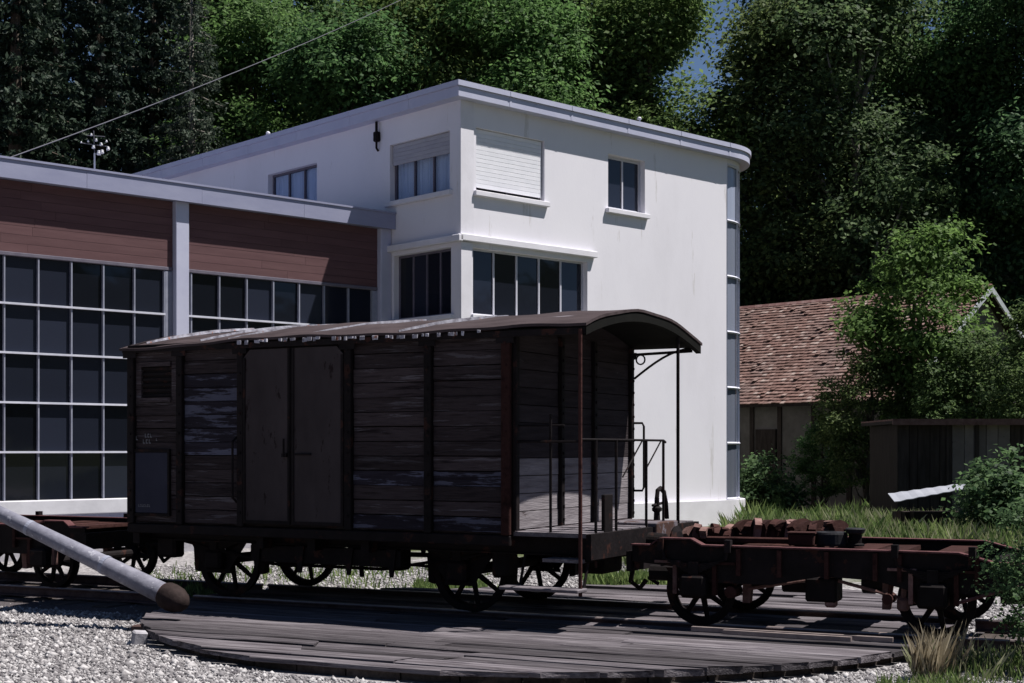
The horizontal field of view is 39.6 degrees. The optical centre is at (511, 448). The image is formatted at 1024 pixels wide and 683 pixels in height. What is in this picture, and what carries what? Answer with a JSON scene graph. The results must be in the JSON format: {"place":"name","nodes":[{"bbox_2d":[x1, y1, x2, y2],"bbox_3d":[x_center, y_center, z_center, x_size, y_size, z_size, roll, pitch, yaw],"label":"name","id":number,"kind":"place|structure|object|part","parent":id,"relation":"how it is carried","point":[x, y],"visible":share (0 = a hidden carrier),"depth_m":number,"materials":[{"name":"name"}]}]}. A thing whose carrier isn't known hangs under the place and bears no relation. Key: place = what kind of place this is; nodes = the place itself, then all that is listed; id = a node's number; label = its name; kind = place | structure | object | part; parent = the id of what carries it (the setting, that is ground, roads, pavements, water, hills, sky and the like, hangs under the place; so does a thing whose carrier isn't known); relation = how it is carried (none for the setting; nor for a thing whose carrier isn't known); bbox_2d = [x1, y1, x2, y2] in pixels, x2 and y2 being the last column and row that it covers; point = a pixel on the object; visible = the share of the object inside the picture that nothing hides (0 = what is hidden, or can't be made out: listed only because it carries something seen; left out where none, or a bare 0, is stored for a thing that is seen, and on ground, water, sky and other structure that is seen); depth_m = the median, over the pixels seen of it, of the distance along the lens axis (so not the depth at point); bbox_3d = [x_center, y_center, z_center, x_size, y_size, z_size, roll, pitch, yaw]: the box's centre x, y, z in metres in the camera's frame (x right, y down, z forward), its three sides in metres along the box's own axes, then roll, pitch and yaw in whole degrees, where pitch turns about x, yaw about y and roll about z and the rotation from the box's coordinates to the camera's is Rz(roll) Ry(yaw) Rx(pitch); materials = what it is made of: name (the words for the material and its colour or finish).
{"place":"outdoors","nodes":[
{"label":"outdoors","id":0,"kind":"place"},
{"bbox_2d":[0,507,1021,682],"bbox_3d":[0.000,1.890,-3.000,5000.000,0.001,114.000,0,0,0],"label":"ground","id":1,"kind":"structure","parent":0,"point":[188,557],"depth_m":14.63,"materials":[{"name":"grey gravel"}]},
{"bbox_2d":[0,0,99,168],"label":"spruce tree","id":2,"kind":"object","parent":1,"relation":"on","point":[18,118],"visible":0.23,"depth_m":51.70,"materials":[{"name":"green plant"}]},
{"bbox_2d":[0,543,250,561],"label":"concrete kerb","id":3,"kind":"structure","parent":1,"relation":"on","point":[188,547],"depth_m":26.09,"materials":[{"name":"stone"}]},
{"bbox_2d":[0,571,263,615],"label":"railway track","id":4,"kind":"structure","parent":1,"relation":"on","point":[98,593],"depth_m":17.64,"materials":[{"name":"metal"}]},
{"bbox_2d":[0,511,170,587],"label":"wagon underframe","id":5,"kind":"object","parent":4,"relation":"on","point":[106,534],"visible":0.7,"depth_m":17.73,"materials":[{"name":"metal"}]},
{"bbox_2d":[131,624,142,632],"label":"timber block","id":6,"kind":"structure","parent":1,"relation":"on","point":[137,627],"depth_m":14.31,"materials":[{"name":"wood"}]},
{"bbox_2d":[131,630,147,644],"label":"stone block","id":7,"kind":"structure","parent":1,"relation":"on","point":[138,637],"depth_m":13.65,"materials":[{"name":"white stone"}]},
{"bbox_2d":[0,155,395,516],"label":"workshop building","id":8,"kind":"structure","parent":1,"relation":"on","point":[99,269],"depth_m":26.79,"materials":[{"name":"paint"}]},
{"bbox_2d":[80,130,109,168],"bbox_3d":[-7.768,-5.540,26.504,0.552,0.780,0.091,0,0,4],"label":"roof mast","id":9,"kind":"object","parent":8,"relation":"on","point":[99,152],"visible":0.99,"depth_m":26.48,"materials":[{"name":"metal"}]},
{"bbox_3d":[-9.671,-4.323,24.500,0.100,0.740,0.100,0,0,0],"label":"roof bracket","id":10,"kind":"object","parent":8,"relation":"attached to","visible":0},
{"bbox_2d":[11,0,399,156],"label":"overhead wire","id":11,"kind":"object","parent":10,"relation":"attached to","point":[188,90],"visible":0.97,"depth_m":32.34,"materials":[{"name":"grey metal"}]},
{"bbox_2d":[147,559,666,597],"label":"sparse grass","id":12,"kind":"structure","parent":1,"relation":"on","point":[620,577],"depth_m":19.43,"materials":[{"name":"green plant"}]},
{"bbox_2d":[118,79,750,525],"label":"office building","id":13,"kind":"structure","parent":1,"relation":"on","point":[502,201],"depth_m":32.41,"materials":[{"name":"paint"}]},
{"bbox_2d":[273,165,316,200],"bbox_3d":[-5.108,-6.005,34.056,0.120,1.350,2.050,0,0,-43],"label":"window","id":14,"kind":"structure","parent":13,"relation":"in","point":[302,184],"depth_m":34.12,"materials":[{"name":"glass"}]},
{"bbox_2d":[384,132,452,207],"bbox_3d":[-1.930,-5.970,30.476,0.355,1.360,2.200,0,0,-43],"label":"window","id":15,"kind":"structure","parent":13,"relation":"in","point":[424,164],"depth_m":30.55,"materials":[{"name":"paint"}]},
{"bbox_2d":[388,248,453,320],"bbox_3d":[-1.889,-3.455,30.391,0.300,1.510,2.100,0,0,-43],"label":"window","id":16,"kind":"structure","parent":13,"relation":"in","point":[424,278],"depth_m":30.45,"materials":[{"name":"glass"}]},
{"bbox_2d":[474,129,549,206],"bbox_3d":[-0.054,-6.010,30.475,2.180,1.440,0.300,0,0,-43],"label":"window","id":17,"kind":"structure","parent":13,"relation":"in","point":[506,164],"depth_m":30.45,"materials":[{"name":"paint"}]},
{"bbox_2d":[471,249,582,316],"bbox_3d":[0.407,-3.455,30.905,3.620,1.510,0.300,0,0,-43],"label":"window","id":18,"kind":"structure","parent":13,"relation":"in","point":[510,284],"depth_m":30.92,"materials":[{"name":"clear glass"}]},
{"bbox_2d":[605,155,649,218],"bbox_3d":[2.623,-6.070,32.971,1.440,1.360,0.300,0,0,-43],"label":"window","id":19,"kind":"structure","parent":13,"relation":"in","point":[623,174],"depth_m":33.03,"materials":[{"name":"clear glass"}]},
{"bbox_2d":[140,584,966,682],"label":"turntable","id":20,"kind":"object","parent":1,"relation":"on","point":[613,634],"visible":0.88,"depth_m":13.43,"materials":[{"name":"grey wood"}]},
{"bbox_2d":[119,309,701,612],"bbox_3d":[-1.182,0.140,16.364,6.610,3.210,3.262,0,0,28],"label":"goods wagon","id":21,"kind":"object","parent":20,"relation":"on","point":[463,452],"visible":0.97,"depth_m":15.17,"materials":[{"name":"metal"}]},
{"bbox_3d":[-2.688,-0.135,15.533,0.643,1.910,0.082,0,0,28],"label":"door","id":22,"kind":"part","parent":21,"relation":"part of","materials":[{"name":"wood"}]},
{"bbox_3d":[-2.083,-0.135,15.215,0.676,1.910,0.062,0,0,28],"label":"door","id":23,"kind":"part","parent":21,"relation":"part of","materials":[{"name":"wood"}]},
{"bbox_2d":[722,629,851,641],"bbox_3d":[2.534,1.725,13.148,1.200,0.040,0.060,0,0,25],"label":"iron bar","id":24,"kind":"object","parent":20,"relation":"on","point":[789,635],"visible":1,"depth_m":13.12,"materials":[{"name":"metal"}]},
{"bbox_2d":[691,626,893,641],"bbox_3d":[2.586,1.725,13.256,1.900,0.040,0.060,0,0,25],"label":"iron bar","id":25,"kind":"object","parent":20,"relation":"on","point":[854,637],"visible":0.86,"depth_m":13.19,"materials":[{"name":"metal"}]},
{"bbox_2d":[626,536,1023,638],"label":"wagon underframe","id":26,"kind":"object","parent":20,"relation":"on","point":[929,575],"visible":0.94,"depth_m":13.52,"materials":[{"name":"metal"}]},
{"bbox_2d":[682,525,693,537],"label":"brake shoe","id":27,"kind":"object","parent":26,"relation":"on","point":[687,532],"visible":0.58,"depth_m":15.47,"materials":[{"name":"brown metal"}]},
{"bbox_2d":[692,523,701,538],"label":"brake shoe","id":28,"kind":"object","parent":26,"relation":"on","point":[695,527],"visible":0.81,"depth_m":15.41,"materials":[{"name":"brown metal"}]},
{"bbox_2d":[699,527,709,538],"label":"brake shoe","id":29,"kind":"object","parent":26,"relation":"on","point":[703,533],"visible":0.82,"depth_m":15.32,"materials":[{"name":"brown metal"}]},
{"bbox_2d":[720,527,728,535],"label":"brake shoe","id":30,"kind":"object","parent":26,"relation":"on","point":[723,529],"visible":0.52,"depth_m":15.24,"materials":[{"name":"brown metal"}]},
{"bbox_2d":[708,526,718,535],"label":"brake shoe","id":31,"kind":"object","parent":30,"relation":"on","point":[710,530],"visible":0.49,"depth_m":15.34,"materials":[{"name":"brown metal"}]},
{"bbox_2d":[710,523,720,535],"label":"brake shoe","id":32,"kind":"object","parent":31,"relation":"on","point":[717,530],"visible":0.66,"depth_m":15.32,"materials":[{"name":"brown metal"}]},
{"bbox_2d":[723,528,736,536],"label":"brake shoe","id":33,"kind":"object","parent":26,"relation":"on","point":[730,532],"visible":0.46,"depth_m":15.20,"materials":[{"name":"brown metal"}]},
{"bbox_2d":[732,519,752,536],"bbox_3d":[2.499,0.860,15.263,0.298,0.195,0.080,-13,2,-36],"label":"brake shoe","id":34,"kind":"object","parent":26,"relation":"on","point":[738,527],"visible":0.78,"depth_m":15.20,"materials":[{"name":"brown metal"}]},
{"bbox_2d":[739,531,745,536],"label":"brake shoe","id":35,"kind":"object","parent":34,"relation":"on","point":[743,533],"visible":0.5,"depth_m":15.17,"materials":[{"name":"brown metal"}]},
{"bbox_2d":[706,536,787,543],"bbox_3d":[2.459,0.945,14.734,0.900,0.060,0.070,0,0,20],"label":"iron bar","id":36,"kind":"object","parent":26,"relation":"on","point":[770,540],"visible":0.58,"depth_m":14.70,"materials":[{"name":"brown metal"}]},
{"bbox_2d":[744,521,753,536],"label":"brake shoe","id":37,"kind":"object","parent":26,"relation":"on","point":[748,526],"visible":0.54,"depth_m":15.18,"materials":[{"name":"brown metal"}]},
{"bbox_2d":[753,518,761,536],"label":"brake shoe","id":38,"kind":"object","parent":26,"relation":"on","point":[757,527],"visible":0.84,"depth_m":15.05,"materials":[{"name":"brown metal"}]},
{"bbox_2d":[761,520,771,536],"bbox_3d":[2.729,0.855,15.129,0.080,0.201,0.298,-1,-4,41],"label":"brake shoe","id":39,"kind":"object","parent":26,"relation":"on","point":[765,531],"visible":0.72,"depth_m":15.04,"materials":[{"name":"brown metal"}]},
{"bbox_2d":[769,519,779,537],"bbox_3d":[2.825,0.853,15.143,0.080,0.207,0.298,10,5,34],"label":"brake shoe","id":40,"kind":"object","parent":26,"relation":"on","point":[773,522],"visible":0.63,"depth_m":15.05,"materials":[{"name":"brown metal"}]},
{"bbox_2d":[771,520,785,537],"bbox_3d":[2.872,0.859,15.096,0.298,0.198,0.080,-1,14,-30],"label":"brake shoe","id":41,"kind":"object","parent":26,"relation":"on","point":[779,528],"visible":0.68,"depth_m":15.03,"materials":[{"name":"brown metal"}]},
{"bbox_2d":[784,520,790,537],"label":"brake shoe","id":42,"kind":"object","parent":26,"relation":"on","point":[786,530],"visible":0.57,"depth_m":14.99,"materials":[{"name":"brown metal"}]},
{"bbox_2d":[787,518,809,529],"bbox_3d":[3.036,0.850,14.986,0.298,0.219,0.080,-14,-3,-40],"label":"brake shoe","id":43,"kind":"object","parent":26,"relation":"on","point":[793,524],"visible":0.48,"depth_m":14.93,"materials":[{"name":"brown metal"}]},
{"bbox_2d":[786,531,816,545],"bbox_3d":[2.940,0.908,14.395,0.284,0.134,0.244,0,0,20],"label":"metal box","id":44,"kind":"object","parent":26,"relation":"on","point":[801,538],"visible":1,"depth_m":14.29,"materials":[{"name":"brown metal"}]},
{"bbox_2d":[794,521,811,530],"bbox_3d":[3.080,0.861,14.928,0.080,0.197,0.298,-11,8,44],"label":"brake shoe","id":45,"kind":"object","parent":26,"relation":"on","point":[802,526],"visible":0.41,"depth_m":14.87,"materials":[{"name":"brown metal"}]},
{"bbox_2d":[808,522,816,530],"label":"brake shoe","id":46,"kind":"object","parent":26,"relation":"on","point":[813,527],"visible":0.48,"depth_m":14.80,"materials":[{"name":"brown metal"}]},
{"bbox_2d":[808,520,824,530],"bbox_3d":[3.242,0.852,14.950,0.298,0.208,0.080,1,-7,-33],"label":"brake shoe","id":47,"kind":"object","parent":26,"relation":"on","point":[820,523],"visible":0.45,"depth_m":14.90,"materials":[{"name":"brown metal"}]},
{"bbox_2d":[821,525,828,530],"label":"brake shoe","id":48,"kind":"object","parent":26,"relation":"on","point":[825,528],"visible":0.28,"depth_m":14.76,"materials":[{"name":"brown metal"}]},
{"bbox_2d":[816,531,847,545],"bbox_3d":[3.227,0.907,14.369,0.320,0.135,0.320,0,0,0],"label":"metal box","id":49,"kind":"object","parent":26,"relation":"on","point":[831,538],"visible":1,"depth_m":14.24,"materials":[{"name":"grey metal"}]},
{"bbox_2d":[826,520,848,531],"bbox_3d":[3.394,0.849,14.816,0.298,0.214,0.080,8,-11,-41],"label":"brake shoe","id":50,"kind":"object","parent":26,"relation":"on","point":[837,525],"visible":0.67,"depth_m":14.76,"materials":[{"name":"brown metal"}]},
{"bbox_2d":[845,528,864,546],"bbox_3d":[3.443,0.885,14.266,0.200,0.180,0.197,0,0,0],"label":"iron spool","id":51,"kind":"object","parent":26,"relation":"on","point":[855,537],"visible":1,"depth_m":14.20,"materials":[{"name":"black metal"}]},
{"bbox_2d":[740,448,817,513],"bbox_3d":[6.995,1.170,40.197,3.538,2.626,3.114,0,0,0],"label":"bush","id":52,"kind":"object","parent":1,"relation":"on","point":[772,490],"visible":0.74,"depth_m":39.70,"materials":[{"name":"green plant"}]},
{"bbox_2d":[780,420,849,506],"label":"elder tree","id":53,"kind":"object","parent":1,"relation":"on","point":[826,491],"visible":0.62,"depth_m":40.88,"materials":[{"name":"green plant"}]},
{"bbox_2d":[623,497,1023,572],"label":"tall grass","id":54,"kind":"structure","parent":1,"relation":"on","point":[857,508],"depth_m":25.36,"materials":[{"name":"green plant"}]},
{"bbox_2d":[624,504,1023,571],"bbox_3d":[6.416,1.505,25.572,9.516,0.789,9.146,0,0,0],"label":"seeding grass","id":55,"kind":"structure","parent":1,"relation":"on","point":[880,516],"depth_m":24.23,"materials":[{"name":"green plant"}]},
{"bbox_2d":[804,343,924,508],"bbox_3d":[9.801,-0.328,39.622,3.663,5.163,3.589,0,0,-10],"label":"elder tree","id":56,"kind":"object","parent":1,"relation":"on","point":[836,430],"visible":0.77,"depth_m":39.12,"materials":[{"name":"green plant"}]},
{"bbox_2d":[740,284,1023,509],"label":"tiled shed","id":57,"kind":"structure","parent":1,"relation":"on","point":[788,358],"depth_m":46.53,"materials":[{"name":"tile"}]},
{"bbox_2d":[755,429,776,496],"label":"door","id":58,"kind":"structure","parent":57,"relation":"in","point":[765,439],"depth_m":45.94,"materials":[{"name":"brown wood"}]},
{"bbox_2d":[827,214,1017,418],"bbox_3d":[11.704,-2.117,39.904,5.337,9.073,5.442,0,0,18],"label":"maple tree","id":59,"kind":"object","parent":1,"relation":"on","point":[875,325],"visible":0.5,"depth_m":39.20,"materials":[{"name":"green plant"}]},
{"bbox_2d":[888,484,963,501],"bbox_3d":[7.979,0.828,27.150,1.741,0.342,0.582,0,0,-11],"label":"corrugated sheet","id":60,"kind":"object","parent":1,"relation":"on","point":[904,495],"visible":0.85,"depth_m":27.10,"materials":[{"name":"metal"}]},
{"bbox_2d":[892,511,961,525],"bbox_3d":[8.067,1.550,27.531,1.233,0.700,0.660,0,0,-6],"label":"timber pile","id":61,"kind":"object","parent":1,"relation":"on","point":[916,515],"visible":0.21,"depth_m":27.23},
{"bbox_2d":[905,623,957,677],"bbox_3d":[3.418,1.661,11.614,0.427,0.478,0.584,0,0,14],"label":"dry grass tuft","id":62,"kind":"object","parent":1,"relation":"on","point":[926,657],"visible":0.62,"depth_m":11.53,"materials":[{"name":"beige plant"}]},
{"bbox_2d":[861,419,1023,516],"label":"plank shack","id":63,"kind":"structure","parent":1,"relation":"on","point":[910,454],"depth_m":30.01,"materials":[{"name":"grey wood"}]},
{"bbox_2d":[910,618,975,673],"bbox_3d":[3.627,1.662,11.985,0.568,0.475,0.499,0,0,0],"label":"dry grass tuft","id":64,"kind":"object","parent":1,"relation":"on","point":[958,651],"visible":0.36,"depth_m":11.87,"materials":[{"name":"plant"}]},
{"bbox_2d":[874,641,1023,682],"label":"verge grass","id":65,"kind":"structure","parent":1,"relation":"on","point":[1017,658],"depth_m":11.57,"materials":[{"name":"green plant"}]},
{"bbox_2d":[887,324,1022,418],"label":"elder tree","id":66,"kind":"object","parent":1,"relation":"on","point":[966,351],"visible":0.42,"depth_m":37.49,"materials":[{"name":"green plant"}]},
{"bbox_2d":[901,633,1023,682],"bbox_3d":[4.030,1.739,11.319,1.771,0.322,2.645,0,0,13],"label":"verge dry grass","id":67,"kind":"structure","parent":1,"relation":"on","point":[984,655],"depth_m":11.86,"materials":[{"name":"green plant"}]},
{"bbox_2d":[935,443,1023,535],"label":"bush","id":68,"kind":"object","parent":1,"relation":"on","point":[986,488],"visible":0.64,"depth_m":24.65,"materials":[{"name":"green plant"}]},
{"bbox_2d":[953,619,1023,669],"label":"railway track","id":69,"kind":"structure","parent":1,"relation":"on","point":[984,627],"depth_m":14.11,"materials":[{"name":"metal"}]},
{"bbox_2d":[955,298,1023,418],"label":"elder tree","id":70,"kind":"object","parent":1,"relation":"on","point":[1012,410],"visible":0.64,"depth_m":35.97,"materials":[{"name":"green plant"}]},
{"bbox_2d":[962,491,1023,654],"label":"bush","id":71,"kind":"object","parent":1,"relation":"on","point":[1011,574],"visible":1,"depth_m":11.98,"materials":[{"name":"green plant"}]},
{"bbox_3d":[-6.488,1.173,15.957,0.686,1.446,0.100,0,0,0],"label":"timber trestle","id":72,"kind":"object","parent":1,"relation":"on","visible":0},
{"bbox_2d":[0,506,189,612],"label":"push beam","id":73,"kind":"structure","parent":72,"relation":"attached to","point":[172,597],"depth_m":14.96,"materials":[{"name":"grey paint"}]},
{"bbox_2d":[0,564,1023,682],"bbox_3d":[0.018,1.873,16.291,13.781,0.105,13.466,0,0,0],"label":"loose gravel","id":74,"kind":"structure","parent":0,"point":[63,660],"depth_m":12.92,"materials":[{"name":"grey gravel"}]},
{"bbox_2d":[2,0,1023,238],"label":"sky","id":75,"kind":"structure","parent":0,"point":[698,63],"materials":[{"name":"blue"}]},
{"bbox_3d":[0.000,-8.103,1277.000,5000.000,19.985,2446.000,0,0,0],"label":"wooded hillside","id":76,"kind":"structure","parent":0,"visible":0},
{"bbox_2d":[0,0,40,159],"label":"spruce tree","id":77,"kind":"object","parent":76,"relation":"on","point":[2,52],"visible":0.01,"depth_m":64.07,"materials":[{"name":"green plant"}]},
{"bbox_2d":[0,0,128,166],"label":"spruce tree","id":78,"kind":"object","parent":76,"relation":"on","point":[58,56],"visible":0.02,"depth_m":63.57,"materials":[{"name":"green plant"}]},
{"bbox_2d":[40,0,167,173],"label":"spruce tree","id":79,"kind":"object","parent":76,"relation":"on","point":[99,26],"visible":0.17,"depth_m":55.61,"materials":[{"name":"green plant"}]},
{"bbox_2d":[79,0,161,170],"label":"spruce tree","id":80,"kind":"object","parent":76,"relation":"on","point":[90,57],"visible":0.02,"depth_m":75.52,"materials":[{"name":"green plant"}]},
{"bbox_2d":[106,0,203,172],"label":"spruce tree","id":81,"kind":"object","parent":76,"relation":"on","point":[154,28],"visible":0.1,"depth_m":63.50,"materials":[{"name":"green plant"}]},
{"bbox_2d":[133,0,236,167],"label":"spruce tree","id":82,"kind":"object","parent":76,"relation":"on","point":[189,130],"visible":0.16,"depth_m":55.78,"materials":[{"name":"green plant"}]},
{"bbox_2d":[108,0,282,162],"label":"broadleaf tree","id":83,"kind":"object","parent":76,"relation":"on","point":[207,3],"visible":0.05,"depth_m":71.96,"materials":[{"name":"green plant"}]},
{"bbox_2d":[143,0,331,165],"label":"broadleaf tree","id":84,"kind":"object","parent":76,"relation":"on","point":[231,56],"visible":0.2,"depth_m":58.79,"materials":[{"name":"green plant"}]},
{"bbox_2d":[216,32,320,131],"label":"broadleaf tree","id":85,"kind":"object","parent":76,"relation":"on","point":[284,111],"visible":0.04,"depth_m":65.37,"materials":[{"name":"green plant"}]},
{"bbox_2d":[221,0,384,131],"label":"broadleaf tree","id":86,"kind":"object","parent":76,"relation":"on","point":[318,5],"visible":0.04,"depth_m":71.20,"materials":[{"name":"green plant"}]},
{"bbox_2d":[249,0,454,122],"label":"broadleaf tree","id":87,"kind":"object","parent":76,"relation":"on","point":[333,75],"visible":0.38,"depth_m":55.74,"materials":[{"name":"green plant"}]},
{"bbox_2d":[320,0,412,49],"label":"broadleaf tree","id":88,"kind":"object","parent":76,"relation":"on","point":[377,3],"visible":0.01,"depth_m":73.24,"materials":[{"name":"green plant"}]},
{"bbox_2d":[279,0,501,128],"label":"broadleaf tree","id":89,"kind":"object","parent":76,"relation":"on","point":[437,34],"visible":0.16,"depth_m":58.41,"materials":[{"name":"green plant"}]},
{"bbox_2d":[388,0,532,82],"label":"broadleaf tree","id":90,"kind":"object","parent":76,"relation":"on","point":[484,67],"depth_m":72.23,"materials":[{"name":"green plant"}]},
{"bbox_2d":[397,0,615,113],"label":"broadleaf tree","id":91,"kind":"object","parent":76,"relation":"on","point":[532,55],"visible":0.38,"depth_m":56.09,"materials":[{"name":"green plant"}]},
{"bbox_2d":[486,0,674,93],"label":"broadleaf tree","id":92,"kind":"object","parent":76,"relation":"on","point":[565,2],"visible":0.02,"depth_m":73.34,"materials":[{"name":"green plant"}]},
{"bbox_2d":[525,16,706,132],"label":"broadleaf tree","id":93,"kind":"object","parent":76,"relation":"on","point":[601,78],"visible":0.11,"depth_m":59.04,"materials":[{"name":"green plant"}]},
{"bbox_2d":[575,0,742,218],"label":"broadleaf tree","id":94,"kind":"object","parent":76,"relation":"on","point":[681,59],"visible":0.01,"depth_m":75.75,"materials":[{"name":"green plant"}]},
{"bbox_2d":[564,0,782,248],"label":"broadleaf tree","id":95,"kind":"object","parent":76,"relation":"on","point":[675,19],"visible":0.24,"depth_m":58.41,"materials":[{"name":"green plant"}]},
{"bbox_2d":[674,0,933,304],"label":"broadleaf tree","id":96,"kind":"object","parent":76,"relation":"on","point":[754,42],"visible":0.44,"depth_m":57.98,"materials":[{"name":"green plant"}]},
{"bbox_2d":[685,0,944,247],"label":"woodland tree","id":97,"kind":"object","parent":76,"relation":"on","point":[875,98],"visible":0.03,"depth_m":73.81,"materials":[{"name":"green plant"}]},
{"bbox_2d":[682,0,1018,301],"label":"broadleaf tree","id":98,"kind":"object","parent":76,"relation":"on","point":[826,123],"visible":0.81,"depth_m":56.34,"materials":[{"name":"green plant"}]},
{"bbox_2d":[844,5,943,154],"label":"woodland tree","id":99,"kind":"object","parent":76,"relation":"on","point":[915,32],"visible":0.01,"depth_m":75.19,"materials":[{"name":"green plant"}]},
{"bbox_2d":[832,0,1023,311],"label":"broadleaf tree","id":100,"kind":"object","parent":76,"relation":"on","point":[946,82],"visible":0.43,"depth_m":58.28,"materials":[{"name":"green plant"}]},
{"bbox_2d":[860,0,1022,283],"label":"woodland tree","id":101,"kind":"object","parent":76,"relation":"on","point":[952,4],"visible":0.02,"depth_m":73.83,"materials":[{"name":"green plant"}]},
{"bbox_2d":[894,0,1023,317],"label":"broadleaf tree","id":102,"kind":"object","parent":76,"relation":"on","point":[1012,200],"visible":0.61,"depth_m":56.63,"materials":[{"name":"green plant"}]},
{"bbox_2d":[979,28,1023,309],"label":"broadleaf tree","id":103,"kind":"object","parent":76,"relation":"on","point":[1002,192],"visible":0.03,"depth_m":58.47,"materials":[{"name":"green plant"}]}
]}

